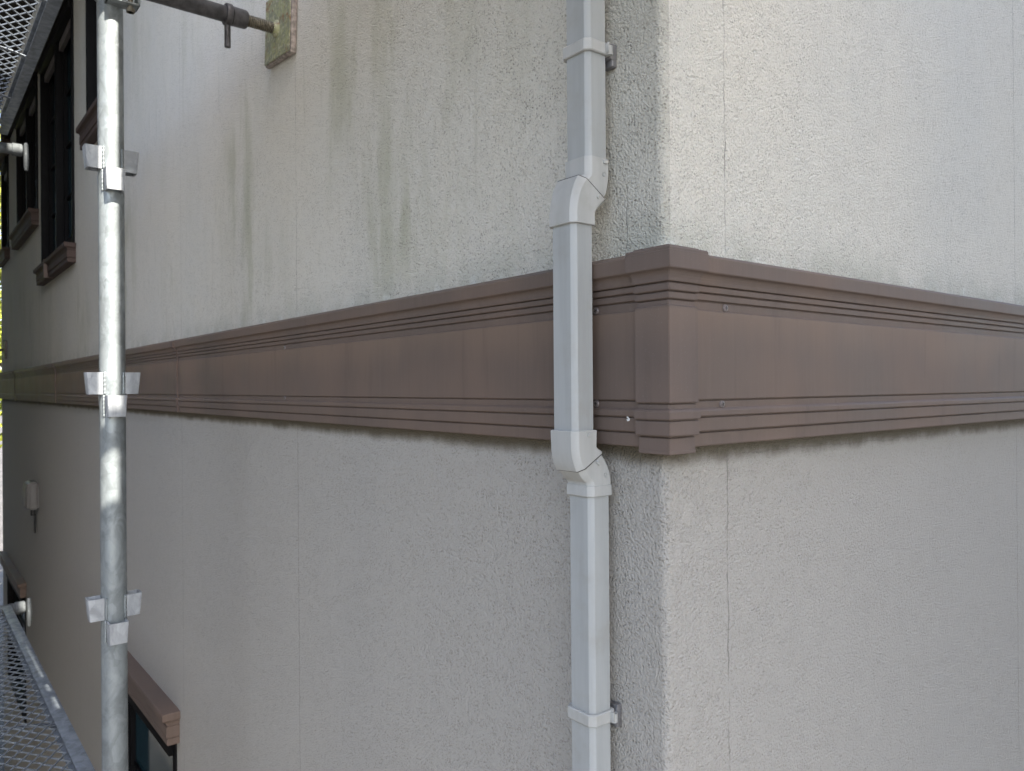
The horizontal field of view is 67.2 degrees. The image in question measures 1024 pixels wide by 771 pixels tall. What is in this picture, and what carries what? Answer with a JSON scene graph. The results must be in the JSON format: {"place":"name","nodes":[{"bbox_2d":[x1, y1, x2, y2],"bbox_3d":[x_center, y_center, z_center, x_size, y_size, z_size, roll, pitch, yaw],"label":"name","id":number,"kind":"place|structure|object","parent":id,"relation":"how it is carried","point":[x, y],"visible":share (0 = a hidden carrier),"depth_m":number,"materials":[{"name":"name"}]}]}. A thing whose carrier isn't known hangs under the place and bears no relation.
{"place":"outdoors","nodes":[
{"label":"outdoors","id":0,"kind":"place"},
{"bbox_2d":[0,416,3,770],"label":"ground","id":1,"kind":"structure","parent":0,"point":[1,591],"depth_m":14.67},
{"bbox_2d":[0,179,1,447],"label":"tree","id":2,"kind":"object","parent":1,"relation":"on","point":[0,318],"visible":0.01,"depth_m":10.51,"materials":[{"name":"green plant"}]},
{"bbox_2d":[82,0,141,770],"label":"scaffold pole","id":3,"kind":"object","parent":1,"relation":"on","point":[112,382],"visible":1,"depth_m":1.56,"materials":[{"name":"metal"}]},
{"bbox_2d":[0,605,94,770],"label":"scaffold deck","id":4,"kind":"structure","parent":3,"relation":"attached to","point":[70,745],"depth_m":1.93,"materials":[{"name":"metal"}]},
{"bbox_2d":[95,0,139,13],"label":"scaffold clamp","id":5,"kind":"object","parent":3,"relation":"attached to","point":[130,6],"visible":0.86,"depth_m":1.56,"materials":[{"name":"metal"}]},
{"bbox_2d":[0,0,1023,770],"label":"house","id":6,"kind":"structure","parent":1,"relation":"on","point":[348,516],"depth_m":1.29,"materials":[{"name":"paint"}]},
{"bbox_2d":[0,340,6,358],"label":"wall tie","id":7,"kind":"object","parent":6,"relation":"attached to","point":[4,349],"depth_m":6.40,"materials":[{"name":"metal"}]},
{"bbox_2d":[0,138,9,267],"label":"window","id":8,"kind":"structure","parent":6,"relation":"in","point":[4,158],"depth_m":6.43,"materials":[{"name":"black metal"}]},
{"bbox_2d":[0,551,26,722],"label":"window","id":9,"kind":"structure","parent":6,"relation":"in","point":[16,584],"depth_m":6.07,"materials":[{"name":"brown wood"}]},
{"bbox_2d":[8,76,38,249],"bbox_3d":[-3.351,-1.491,5.333,0.135,0.952,1.145,0,0,-38],"label":"window","id":10,"kind":"structure","parent":6,"relation":"in","point":[26,121],"depth_m":5.32,"materials":[{"name":"black metal"}]},
{"bbox_2d":[33,0,75,285],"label":"window","id":11,"kind":"structure","parent":6,"relation":"in","point":[56,64],"depth_m":4.32,"materials":[{"name":"black metal"}]},
{"bbox_2d":[76,0,96,149],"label":"window","id":12,"kind":"structure","parent":6,"relation":"in","point":[86,129],"depth_m":3.57,"materials":[{"name":"black metal"}]},
{"bbox_2d":[128,651,179,770],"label":"window","id":13,"kind":"structure","parent":6,"relation":"in","point":[153,719],"depth_m":2.74,"materials":[{"name":"brown wood"}]},
{"bbox_2d":[147,0,296,68],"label":"wall tie","id":14,"kind":"object","parent":6,"relation":"attached to","point":[278,26],"depth_m":1.70,"materials":[{"name":"metal"}]},
{"bbox_2d":[549,0,621,770],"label":"downpipe","id":15,"kind":"object","parent":6,"relation":"attached to","point":[577,202],"visible":1,"depth_m":0.92,"materials":[{"name":"grey plastic"}]},
{"bbox_2d":[0,0,35,102],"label":"scaffold plank","id":16,"kind":"object","parent":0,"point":[17,18],"visible":0.42,"depth_m":4.91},
{"bbox_3d":[-2.452,0.852,2.516,0.101,5.500,0.097,0,0,-38],"label":"scaffold pole","id":17,"kind":"object","parent":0,"visible":0},
{"bbox_2d":[0,142,28,170],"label":"scaffold transom","id":18,"kind":"object","parent":17,"relation":"attached to","point":[14,149],"visible":1,"depth_m":2.95,"materials":[{"name":"metal"}]},
{"bbox_2d":[0,0,62,134],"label":"scaffold deck","id":19,"kind":"structure","parent":18,"relation":"on","point":[47,12],"depth_m":2.22,"materials":[{"name":"metal"}]},
{"bbox_2d":[0,598,31,625],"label":"scaffold transom","id":20,"kind":"object","parent":17,"relation":"attached to","point":[21,607],"visible":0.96,"depth_m":2.95,"materials":[{"name":"metal"}]}
]}

